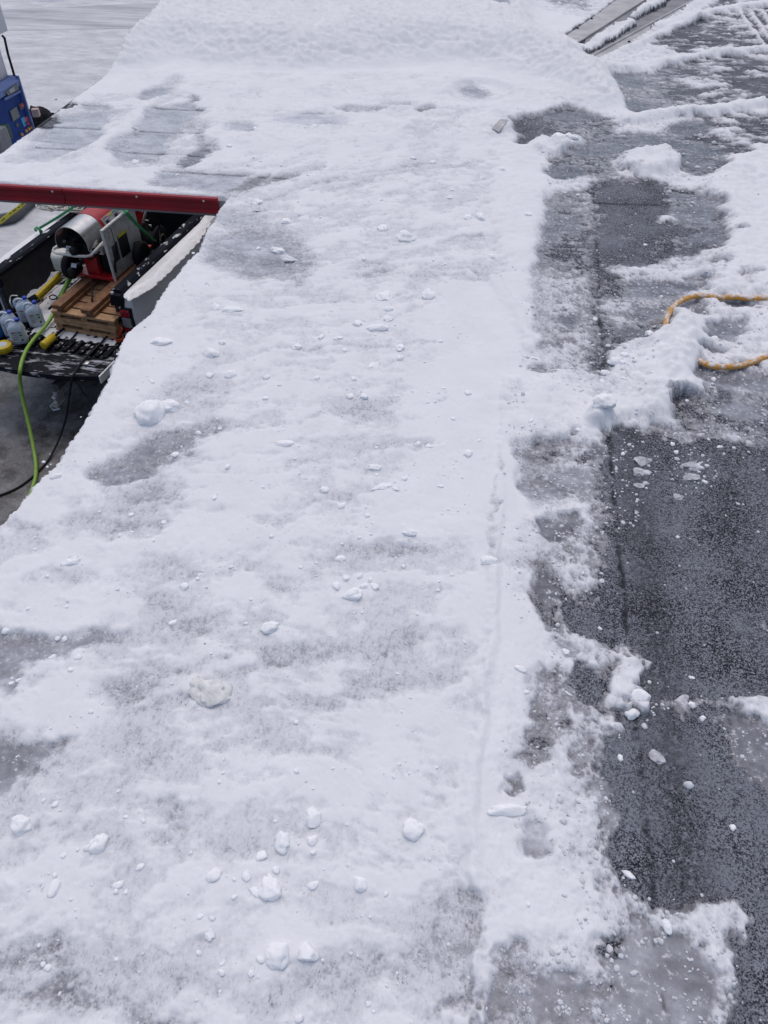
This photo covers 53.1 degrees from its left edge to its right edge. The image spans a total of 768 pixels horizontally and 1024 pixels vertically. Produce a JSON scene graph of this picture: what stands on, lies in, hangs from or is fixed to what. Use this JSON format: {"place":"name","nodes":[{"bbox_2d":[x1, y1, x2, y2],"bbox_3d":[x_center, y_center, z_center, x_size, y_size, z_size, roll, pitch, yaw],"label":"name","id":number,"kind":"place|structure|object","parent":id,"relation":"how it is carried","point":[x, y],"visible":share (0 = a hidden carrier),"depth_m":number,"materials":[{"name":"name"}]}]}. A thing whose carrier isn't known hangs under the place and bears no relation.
{"place":"outdoors","nodes":[
{"label":"outdoors","id":0,"kind":"place"},
{"bbox_2d":[31,108,40,116],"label":"pinkish block","id":1,"kind":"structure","parent":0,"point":[35,112],"depth_m":14.82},
{"bbox_2d":[0,0,159,525],"bbox_3d":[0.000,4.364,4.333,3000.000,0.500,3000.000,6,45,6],"label":"ground","id":2,"kind":"structure","parent":0,"point":[65,67],"depth_m":13.43,"materials":[{"name":"snow"}]},
{"bbox_2d":[0,202,34,224],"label":"pump island","id":3,"kind":"structure","parent":2,"relation":"on","point":[6,208],"depth_m":13.46,"materials":[{"name":"concrete"}]},
{"bbox_2d":[0,126,11,153],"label":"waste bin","id":4,"kind":"object","parent":3,"relation":"on","point":[5,142],"visible":0.19,"depth_m":13.55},
{"bbox_2d":[0,203,24,223],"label":"hazard strap","id":5,"kind":"object","parent":3,"relation":"on","point":[11,212],"visible":0.63,"depth_m":13.16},
{"bbox_2d":[0,6,34,144],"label":"fuel pump","id":6,"kind":"object","parent":3,"relation":"on","point":[16,120],"visible":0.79,"depth_m":14.18,"materials":[{"name":"blue plastic"}]},
{"bbox_2d":[0,0,78,1],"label":"snow bank","id":7,"kind":"structure","parent":2,"relation":"on","point":[41,0],"depth_m":25.33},
{"bbox_2d":[29,105,53,127],"bbox_3d":[-7.081,-7.979,15.972,0.672,0.945,0.988,6,45,6],"label":"hose bundle","id":8,"kind":"object","parent":2,"relation":"on","point":[45,113],"visible":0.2,"depth_m":15.63,"materials":[{"name":"black rubber"}]},
{"bbox_2d":[18,278,69,495],"bbox_3d":[-4.047,-1.477,8.879,0.358,1.375,3.099,0,45,0],"label":"green hose","id":9,"kind":"object","parent":2,"relation":"on","point":[26,350],"visible":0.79,"depth_m":8.95,"materials":[{"name":"rubber"}]},
{"bbox_2d":[0,207,215,383],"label":"pickup truck","id":10,"kind":"object","parent":2,"relation":"on","point":[26,266],"visible":0.31,"depth_m":9.30,"materials":[{"name":"white paint"}]},
{"bbox_2d":[0,340,12,354],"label":"tape roll","id":11,"kind":"object","parent":10,"relation":"on","point":[6,346],"visible":1,"depth_m":8.94,"materials":[{"name":"yellow plastic"}]},
{"bbox_2d":[0,310,15,336],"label":"plastic jug","id":12,"kind":"object","parent":10,"relation":"on","point":[6,315],"visible":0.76,"depth_m":9.03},
{"bbox_2d":[4,317,28,344],"bbox_3d":[-4.304,-2.120,8.989,0.196,0.309,0.129,-8,45,-8],"label":"plastic jug","id":13,"kind":"object","parent":10,"relation":"on","point":[16,331],"visible":1,"depth_m":8.95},
{"bbox_2d":[13,296,29,322],"bbox_3d":[-4.377,-2.468,9.339,0.196,0.309,0.129,-15,47,-14],"label":"plastic jug","id":14,"kind":"object","parent":10,"relation":"on","point":[20,311],"visible":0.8,"depth_m":9.27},
{"bbox_2d":[22,300,45,326],"bbox_3d":[-4.226,-2.394,9.265,0.196,0.309,0.129,-17,47,-16],"label":"plastic jug","id":15,"kind":"object","parent":10,"relation":"on","point":[34,314],"visible":0.99,"depth_m":9.22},
{"bbox_2d":[27,271,62,297],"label":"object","id":16,"kind":"object","parent":10,"relation":"in","point":[34,291],"visible":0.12,"depth_m":9.97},
{"bbox_2d":[27,272,63,302],"bbox_3d":[-4.261,-2.875,9.719,0.233,0.216,0.764,12,46,12],"label":"yellow pole","id":17,"kind":"object","parent":10,"relation":"on","point":[46,288],"visible":0.69,"depth_m":9.59,"materials":[{"name":"plastic"}]},
{"bbox_2d":[36,284,66,329],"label":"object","id":18,"kind":"object","parent":10,"relation":"on","point":[44,307],"visible":0.52,"depth_m":9.70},
{"bbox_2d":[40,328,64,348],"bbox_3d":[-3.916,-2.076,9.102,0.096,0.094,0.418,12,46,12],"label":"hand tool","id":19,"kind":"object","parent":10,"relation":"on","point":[47,341],"visible":1,"depth_m":9.01,"materials":[{"name":"yellow plastic"}]},
{"bbox_2d":[34,207,74,233],"bbox_3d":[-4.186,-3.601,10.009,0.802,0.913,0.179,6,45,6],"label":"green strap","id":20,"kind":"object","parent":10,"relation":"attached to","point":[36,228],"visible":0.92,"depth_m":9.88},
{"bbox_2d":[0,332,109,495],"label":"black hose","id":21,"kind":"object","parent":10,"relation":"hanging from","point":[65,419],"visible":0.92,"depth_m":8.89,"materials":[{"name":"plastic"}]},
{"bbox_2d":[50,248,65,271],"bbox_3d":[-4.049,-3.177,9.685,0.257,0.230,0.260,6,45,6],"label":"float tank","id":22,"kind":"object","parent":10,"relation":"on","point":[56,260],"visible":0.51,"depth_m":9.59,"materials":[{"name":"beige plastic"}]},
{"bbox_2d":[50,380,68,410],"bbox_3d":[-3.854,-1.562,9.350,0.152,0.321,0.722,12,46,12],"label":"tow hitch","id":23,"kind":"object","parent":10,"relation":"attached to","point":[58,397],"visible":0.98,"depth_m":9.14,"materials":[{"name":"silver metal"}]},
{"bbox_2d":[35,204,84,213],"bbox_3d":[-4.316,-4.127,10.335,0.817,0.072,0.374,6,45,6],"label":"rope coil","id":24,"kind":"object","parent":10,"relation":"on","point":[51,208],"visible":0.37,"depth_m":10.26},
{"bbox_2d":[31,327,115,345],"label":"snow","id":25,"kind":"structure","parent":10,"relation":"on","point":[68,334],"depth_m":9.19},
{"bbox_2d":[63,279,92,346],"bbox_3d":[-3.551,-2.373,9.163,0.236,0.434,0.861,10,46,10],"label":"black cable","id":26,"kind":"object","parent":10,"relation":"hanging from","point":[70,339],"visible":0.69,"depth_m":9.11,"materials":[{"name":"plastic"}]},
{"bbox_2d":[53,320,123,338],"bbox_3d":[-3.432,-2.476,9.477,0.838,0.125,0.915,12,46,12],"label":"wooden pallet","id":27,"kind":"object","parent":10,"relation":"on","point":[87,330],"visible":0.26,"depth_m":9.17,"materials":[{"name":"brown wood"}]},
{"bbox_2d":[51,280,120,329],"bbox_3d":[-3.422,-2.565,9.385,0.838,0.125,0.915,12,46,12],"label":"wooden pallet","id":28,"kind":"object","parent":27,"relation":"on","point":[108,316],"visible":0.3,"depth_m":9.11,"materials":[{"name":"brown wood"}]},
{"bbox_2d":[51,277,101,311],"bbox_3d":[-3.675,-2.781,9.441,0.150,0.098,1.170,12,46,12],"label":"timber","id":29,"kind":"object","parent":28,"relation":"on","point":[72,296],"visible":0.53,"depth_m":9.24,"materials":[{"name":"wood"}]},
{"bbox_2d":[80,264,136,316],"bbox_3d":[-3.300,-2.703,9.363,0.150,0.098,1.170,12,46,12],"label":"timber","id":30,"kind":"object","parent":28,"relation":"on","point":[98,304],"visible":0.62,"depth_m":9.14,"materials":[{"name":"wood"}]},
{"bbox_2d":[52,208,151,281],"bbox_3d":[-3.411,-3.390,9.511,0.768,0.737,1.250,15,47,15],"label":"pressure washer","id":31,"kind":"object","parent":10,"relation":"on","point":[110,245],"visible":0.94,"depth_m":9.29,"materials":[{"name":"red metal"}]},
{"bbox_2d":[114,327,123,341],"bbox_3d":[-3.133,-2.105,9.089,0.098,0.160,0.117,26,51,24],"label":"orange loop","id":32,"kind":"object","parent":10,"relation":"on","point":[120,333],"visible":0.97,"depth_m":9.10,"materials":[{"name":"plastic"}]},
{"bbox_2d":[122,210,155,240],"bbox_3d":[-2.991,-3.512,9.452,0.395,0.548,0.196,-34,54,-30],"label":"green strap","id":33,"kind":"object","parent":10,"relation":"attached to","point":[128,215],"visible":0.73,"depth_m":9.33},
{"bbox_2d":[137,211,143,224],"bbox_3d":[-3.443,-3.988,10.445,0.240,0.240,0.320,12,46,12],"label":"red fuel can","id":34,"kind":"object","parent":10,"relation":"on","point":[140,216],"visible":0.06,"depth_m":10.45,"materials":[{"name":"plastic"}]},
{"bbox_2d":[140,223,168,249],"bbox_3d":[-3.166,-3.749,10.559,0.312,0.400,0.400,12,46,12],"label":"hose reel","id":35,"kind":"object","parent":10,"relation":"on","point":[146,227],"visible":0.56,"depth_m":10.48,"materials":[{"name":"black rubber"}]},
{"bbox_2d":[158,212,161,242],"bbox_3d":[-3.006,-3.856,10.205,0.080,0.512,0.194,6,45,6],"label":"black lance hose","id":36,"kind":"object","parent":10,"relation":"hanging from","point":[159,226],"visible":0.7,"depth_m":10.31,"materials":[{"name":"plastic"}]},
{"bbox_2d":[124,215,210,300],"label":"rail snow","id":37,"kind":"structure","parent":10,"relation":"on","point":[187,245],"depth_m":9.48,"materials":[{"name":"snow"}]},
{"bbox_2d":[0,0,767,1023],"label":"shop building","id":38,"kind":"structure","parent":2,"relation":"on","point":[718,606],"depth_m":1.99,"materials":[{"name":"asphalt"}]},
{"bbox_2d":[0,0,767,1023],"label":"roof snow","id":39,"kind":"structure","parent":38,"relation":"on","point":[424,80],"depth_m":2.22,"materials":[{"name":"snow"}]},
{"bbox_2d":[10,814,31,836],"bbox_3d":[-0.755,0.647,1.595,0.039,0.024,0.046,-32,53,-28],"label":"snow lump","id":40,"kind":"object","parent":39,"relation":"on","point":[20,824],"visible":1,"depth_m":1.59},
{"bbox_2d":[47,878,61,897],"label":"snow lump","id":41,"kind":"object","parent":39,"relation":"on","point":[54,887],"visible":1,"depth_m":1.50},
{"bbox_2d":[60,558,80,565],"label":"snow lump","id":42,"kind":"object","parent":39,"relation":"on","point":[71,561],"visible":1,"depth_m":2.10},
{"bbox_2d":[87,833,108,854],"bbox_3d":[-0.586,0.676,1.567,0.038,0.020,0.047,6,45,6],"label":"snow lump","id":43,"kind":"object","parent":39,"relation":"on","point":[97,843],"visible":1,"depth_m":1.56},
{"bbox_2d":[112,881,123,888],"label":"snow lump","id":44,"kind":"object","parent":39,"relation":"on","point":[118,885],"visible":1,"depth_m":1.51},
{"bbox_2d":[135,863,144,870],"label":"snow lump","id":45,"kind":"object","parent":39,"relation":"on","point":[140,866],"visible":1,"depth_m":1.54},
{"bbox_2d":[133,400,165,425],"bbox_3d":[-0.782,-0.334,2.561,0.108,0.058,0.103,-13,46,-12],"label":"snow lump","id":46,"kind":"object","parent":39,"relation":"on","point":[149,412],"visible":1,"depth_m":2.54,"materials":[{"name":"snow"}]},
{"bbox_2d":[150,337,171,345],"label":"snow lump","id":47,"kind":"object","parent":39,"relation":"on","point":[159,341],"visible":1,"depth_m":2.88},
{"bbox_2d":[161,399,180,412],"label":"snow lump","id":48,"kind":"object","parent":39,"relation":"on","point":[171,405],"visible":0.81,"depth_m":2.60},
{"bbox_2d":[179,582,188,590],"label":"snow lump","id":49,"kind":"object","parent":39,"relation":"on","point":[184,586],"visible":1,"depth_m":2.04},
{"bbox_2d":[204,926,214,940],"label":"snow lump","id":50,"kind":"object","parent":39,"relation":"on","point":[209,935],"visible":1,"depth_m":1.45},
{"bbox_2d":[187,676,232,708],"bbox_3d":[-0.414,0.423,1.816,0.113,0.025,0.080,6,45,6],"label":"lump","id":51,"kind":"object","parent":39,"relation":"on","point":[209,694],"visible":1,"depth_m":1.81,"materials":[{"name":"snow"}]},
{"bbox_2d":[203,348,218,357],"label":"snow lump","id":52,"kind":"object","parent":39,"relation":"on","point":[210,352],"visible":1,"depth_m":2.82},
{"bbox_2d":[206,869,222,882],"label":"snow lump","id":53,"kind":"object","parent":39,"relation":"on","point":[213,875],"visible":1,"depth_m":1.52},
{"bbox_2d":[224,370,236,377],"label":"snow lump","id":54,"kind":"object","parent":39,"relation":"on","point":[230,374],"visible":1,"depth_m":2.73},
{"bbox_2d":[222,306,244,312],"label":"snow lump","id":55,"kind":"object","parent":39,"relation":"on","point":[231,309],"visible":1,"depth_m":3.05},
{"bbox_2d":[241,869,250,881],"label":"snow lump","id":56,"kind":"object","parent":39,"relation":"on","point":[245,875],"visible":1,"depth_m":1.52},
{"bbox_2d":[248,887,258,897],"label":"snow lump","id":57,"kind":"object","parent":39,"relation":"on","point":[254,891],"visible":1,"depth_m":1.50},
{"bbox_2d":[251,204,259,211],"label":"ice flake","id":58,"kind":"object","parent":39,"relation":"on","point":[255,207],"visible":1,"depth_m":3.73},
{"bbox_2d":[251,199,262,204],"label":"snow lump","id":59,"kind":"object","parent":39,"relation":"on","point":[257,201],"visible":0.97,"depth_m":3.77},
{"bbox_2d":[255,851,267,860],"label":"snow lump","id":60,"kind":"object","parent":39,"relation":"on","point":[261,855],"visible":1,"depth_m":1.55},
{"bbox_2d":[260,621,278,633],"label":"snow lump","id":61,"kind":"object","parent":39,"relation":"on","point":[269,627],"visible":1,"depth_m":1.94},
{"bbox_2d":[258,876,281,901],"bbox_3d":[-0.222,0.737,1.501,0.048,0.022,0.046,6,45,6],"label":"snow lump","id":62,"kind":"object","parent":39,"relation":"on","point":[270,888],"visible":1,"depth_m":1.49,"materials":[{"name":"snow"}]},
{"bbox_2d":[265,942,288,969],"bbox_3d":[-0.198,0.817,1.416,0.047,0.025,0.050,6,45,6],"label":"snow lump","id":63,"kind":"object","parent":39,"relation":"on","point":[277,955],"visible":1,"depth_m":1.41,"materials":[{"name":"snow"}]},
{"bbox_2d":[271,247,285,253],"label":"snow lump","id":64,"kind":"object","parent":39,"relation":"on","point":[278,250],"visible":1,"depth_m":3.42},
{"bbox_2d":[274,831,289,854],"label":"snow lump","id":65,"kind":"object","parent":39,"relation":"on","point":[282,840],"visible":1,"depth_m":1.56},
{"bbox_2d":[275,440,294,446],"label":"snow lump","id":66,"kind":"object","parent":39,"relation":"on","point":[285,443],"visible":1,"depth_m":2.46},
{"bbox_2d":[281,218,290,223],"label":"snow lump","id":67,"kind":"object","parent":39,"relation":"on","point":[285,220],"visible":1,"depth_m":3.62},
{"bbox_2d":[280,254,299,261],"bbox_3d":[-0.426,-1.116,3.386,0.114,0.016,0.060,32,53,28],"label":"ice flake","id":68,"kind":"object","parent":39,"relation":"on","point":[285,258],"visible":1,"depth_m":3.37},
{"bbox_2d":[292,343,301,349],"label":"snow lump","id":69,"kind":"object","parent":39,"relation":"on","point":[298,346],"visible":1,"depth_m":2.86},
{"bbox_2d":[297,941,318,961],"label":"snow lump","id":70,"kind":"object","parent":39,"relation":"on","point":[307,952],"visible":1,"depth_m":1.42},
{"bbox_2d":[307,835,317,846],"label":"snow lump","id":71,"kind":"object","parent":39,"relation":"on","point":[312,840],"visible":1,"depth_m":1.57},
{"bbox_2d":[307,881,318,889],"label":"snow lump","id":72,"kind":"object","parent":39,"relation":"on","point":[314,885],"visible":1,"depth_m":1.51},
{"bbox_2d":[305,806,321,827],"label":"snow lump","id":73,"kind":"object","parent":39,"relation":"on","point":[313,818],"visible":1,"depth_m":1.60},
{"bbox_2d":[320,486,328,492],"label":"snow lump","id":74,"kind":"object","parent":39,"relation":"on","point":[323,489],"visible":1,"depth_m":2.31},
{"bbox_2d":[332,581,340,589],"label":"snow lump","id":75,"kind":"object","parent":39,"relation":"on","point":[336,585],"visible":1,"depth_m":2.04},
{"bbox_2d":[335,555,345,561],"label":"snow lump","id":76,"kind":"object","parent":39,"relation":"on","point":[339,558],"visible":1,"depth_m":2.12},
{"bbox_2d":[342,587,362,600],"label":"snow lump","id":77,"kind":"object","parent":39,"relation":"on","point":[354,594],"visible":1,"depth_m":2.02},
{"bbox_2d":[354,876,366,892],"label":"snow lump","id":78,"kind":"object","parent":39,"relation":"on","point":[360,884],"visible":1,"depth_m":1.50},
{"bbox_2d":[0,85,744,1023],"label":"snow crumbs","id":79,"kind":"object","parent":39,"relation":"on","point":[260,959],"visible":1,"depth_m":1.90,"materials":[{"name":"snow"}]},
{"bbox_2d":[368,361,379,367],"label":"snow lump","id":80,"kind":"object","parent":39,"relation":"on","point":[373,364],"visible":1,"depth_m":2.79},
{"bbox_2d":[367,464,381,470],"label":"snow lump","id":81,"kind":"object","parent":39,"relation":"on","point":[376,467],"visible":1,"depth_m":2.38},
{"bbox_2d":[367,324,388,330],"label":"snow lump","id":82,"kind":"object","parent":39,"relation":"on","point":[377,327],"visible":1,"depth_m":2.95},
{"bbox_2d":[372,483,392,489],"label":"snow lump","id":83,"kind":"object","parent":39,"relation":"on","point":[383,486],"visible":1,"depth_m":2.32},
{"bbox_2d":[377,224,387,230],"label":"snow lump","id":84,"kind":"object","parent":39,"relation":"on","point":[382,227],"visible":1,"depth_m":3.57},
{"bbox_2d":[376,290,391,300],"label":"snow lump","id":85,"kind":"object","parent":39,"relation":"on","point":[383,295],"visible":1,"depth_m":3.12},
{"bbox_2d":[383,315,393,321],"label":"snow lump","id":86,"kind":"object","parent":39,"relation":"on","point":[386,318],"visible":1,"depth_m":3.00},
{"bbox_2d":[396,344,404,351],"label":"snow lump","id":87,"kind":"object","parent":39,"relation":"on","point":[400,347],"visible":1,"depth_m":2.86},
{"bbox_2d":[396,230,414,241],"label":"snow lump","id":88,"kind":"object","parent":39,"relation":"on","point":[404,236],"visible":1,"depth_m":3.49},
{"bbox_2d":[402,529,416,535],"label":"snow lump","id":89,"kind":"object","parent":39,"relation":"on","point":[409,532],"visible":1,"depth_m":2.17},
{"bbox_2d":[402,818,424,841],"bbox_3d":[0.061,0.654,1.583,0.048,0.024,0.046,6,45,6],"label":"snow lump","id":90,"kind":"object","parent":39,"relation":"on","point":[413,829],"visible":1,"depth_m":1.57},
{"bbox_2d":[422,288,435,299],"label":"snow lump","id":91,"kind":"object","parent":39,"relation":"on","point":[428,294],"visible":1,"depth_m":3.12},
{"bbox_2d":[463,449,472,456],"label":"snow lump","id":92,"kind":"object","parent":39,"relation":"on","point":[467,453],"visible":1,"depth_m":2.43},
{"bbox_2d":[475,212,484,220],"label":"snow lump","id":93,"kind":"object","parent":39,"relation":"on","point":[479,216],"visible":1,"depth_m":3.65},
{"bbox_2d":[481,555,496,564],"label":"snow lump","id":94,"kind":"object","parent":39,"relation":"on","point":[487,560],"visible":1,"depth_m":2.10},
{"bbox_2d":[492,119,507,131],"bbox_3d":[0.673,-2.259,4.489,0.053,0.024,0.165,18,48,17],"label":"metal scrap","id":95,"kind":"object","parent":39,"relation":"on","point":[498,126],"visible":1,"depth_m":4.48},
{"bbox_2d":[487,803,527,816],"bbox_3d":[0.259,0.625,1.613,0.087,0.016,0.026,0,45,0],"label":"snow lump","id":96,"kind":"object","parent":39,"relation":"on","point":[510,810],"visible":1,"depth_m":1.61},
{"bbox_2d":[514,665,526,672],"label":"snow lump","id":97,"kind":"object","parent":39,"relation":"on","point":[522,669],"visible":1,"depth_m":1.86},
{"bbox_2d":[592,393,616,408],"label":"snow lump","id":98,"kind":"object","parent":39,"relation":"on","point":[604,400],"visible":1,"depth_m":2.52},
{"bbox_2d":[607,357,619,364],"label":"snow lump","id":99,"kind":"object","parent":39,"relation":"on","point":[613,361],"visible":1,"depth_m":2.79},
{"bbox_2d":[624,708,639,719],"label":"snow lump","id":100,"kind":"object","parent":39,"relation":"on","point":[632,714],"visible":1,"depth_m":1.78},
{"bbox_2d":[499,99,767,1023],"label":"slush crumbs","id":101,"kind":"object","parent":39,"relation":"on","point":[688,785],"visible":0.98,"depth_m":1.90,"materials":[{"name":"snow"}]},
{"bbox_2d":[630,689,650,700],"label":"snow lump","id":102,"kind":"object","parent":39,"relation":"on","point":[639,694],"visible":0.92,"depth_m":1.80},
{"bbox_2d":[661,918,672,934],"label":"snow lump","id":103,"kind":"object","parent":39,"relation":"on","point":[667,926],"visible":1,"depth_m":1.46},
{"bbox_2d":[674,694,688,708],"bbox_3d":[0.704,0.444,1.818,0.033,0.009,0.043,19,48,18],"label":"ice flake","id":104,"kind":"object","parent":39,"relation":"on","point":[680,700],"visible":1,"depth_m":1.81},
{"bbox_2d":[621,870,635,879],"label":"snow lump","id":105,"kind":"object","parent":38,"relation":"on","point":[629,874],"visible":1,"depth_m":1.54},
{"bbox_2d":[567,0,692,56],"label":"metal flashing","id":106,"kind":"object","parent":38,"relation":"on","point":[611,14],"visible":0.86,"depth_m":6.33,"materials":[{"name":"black metal"}]},
{"bbox_2d":[633,467,643,475],"bbox_3d":[0.797,-0.127,2.393,0.043,0.013,0.043,6,45,6],"label":"ice flake","id":107,"kind":"object","parent":38,"relation":"on","point":[637,471],"visible":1,"depth_m":2.39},
{"bbox_2d":[634,456,651,465],"bbox_3d":[0.820,-0.159,2.427,0.061,0.012,0.044,6,45,6],"label":"ice flake","id":108,"kind":"object","parent":38,"relation":"on","point":[641,461],"visible":1,"depth_m":2.43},
{"bbox_2d":[644,659,652,669],"bbox_3d":[0.642,0.373,1.888,0.030,0.009,0.028,23,49,21],"label":"ice flake","id":109,"kind":"object","parent":38,"relation":"on","point":[648,664],"visible":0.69,"depth_m":1.88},
{"bbox_2d":[649,749,665,764],"bbox_3d":[0.610,0.547,1.717,0.042,0.009,0.032,30,52,26],"label":"ice flake","id":110,"kind":"object","parent":38,"relation":"on","point":[656,756],"visible":1,"depth_m":1.71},
{"bbox_2d":[673,493,683,499],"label":"ice flake","id":111,"kind":"object","parent":38,"relation":"on","point":[677,496],"visible":1,"depth_m":2.31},
{"bbox_2d":[680,461,699,470],"bbox_3d":[0.963,-0.146,2.414,0.068,0.011,0.044,6,45,6],"label":"ice flake","id":112,"kind":"object","parent":38,"relation":"on","point":[692,465],"visible":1,"depth_m":2.41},
{"bbox_2d":[683,473,699,480],"bbox_3d":[0.954,-0.108,2.375,0.066,0.012,0.032,-5,45,-5],"label":"ice flake","id":113,"kind":"object","parent":38,"relation":"on","point":[690,477],"visible":1,"depth_m":2.37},
{"bbox_2d":[663,293,767,324],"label":"frosted rope","id":114,"kind":"object","parent":38,"relation":"on","point":[678,302],"visible":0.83,"depth_m":3.09,"materials":[{"name":"fabric"}]},
{"bbox_2d":[698,354,767,369],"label":"frosted rope","id":115,"kind":"object","parent":38,"relation":"on","point":[751,362],"visible":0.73,"depth_m":2.76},
{"bbox_2d":[2,3,157,30],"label":"road","id":116,"kind":"structure","parent":0,"point":[122,16],"depth_m":23.76,"materials":[{"name":"snow"}]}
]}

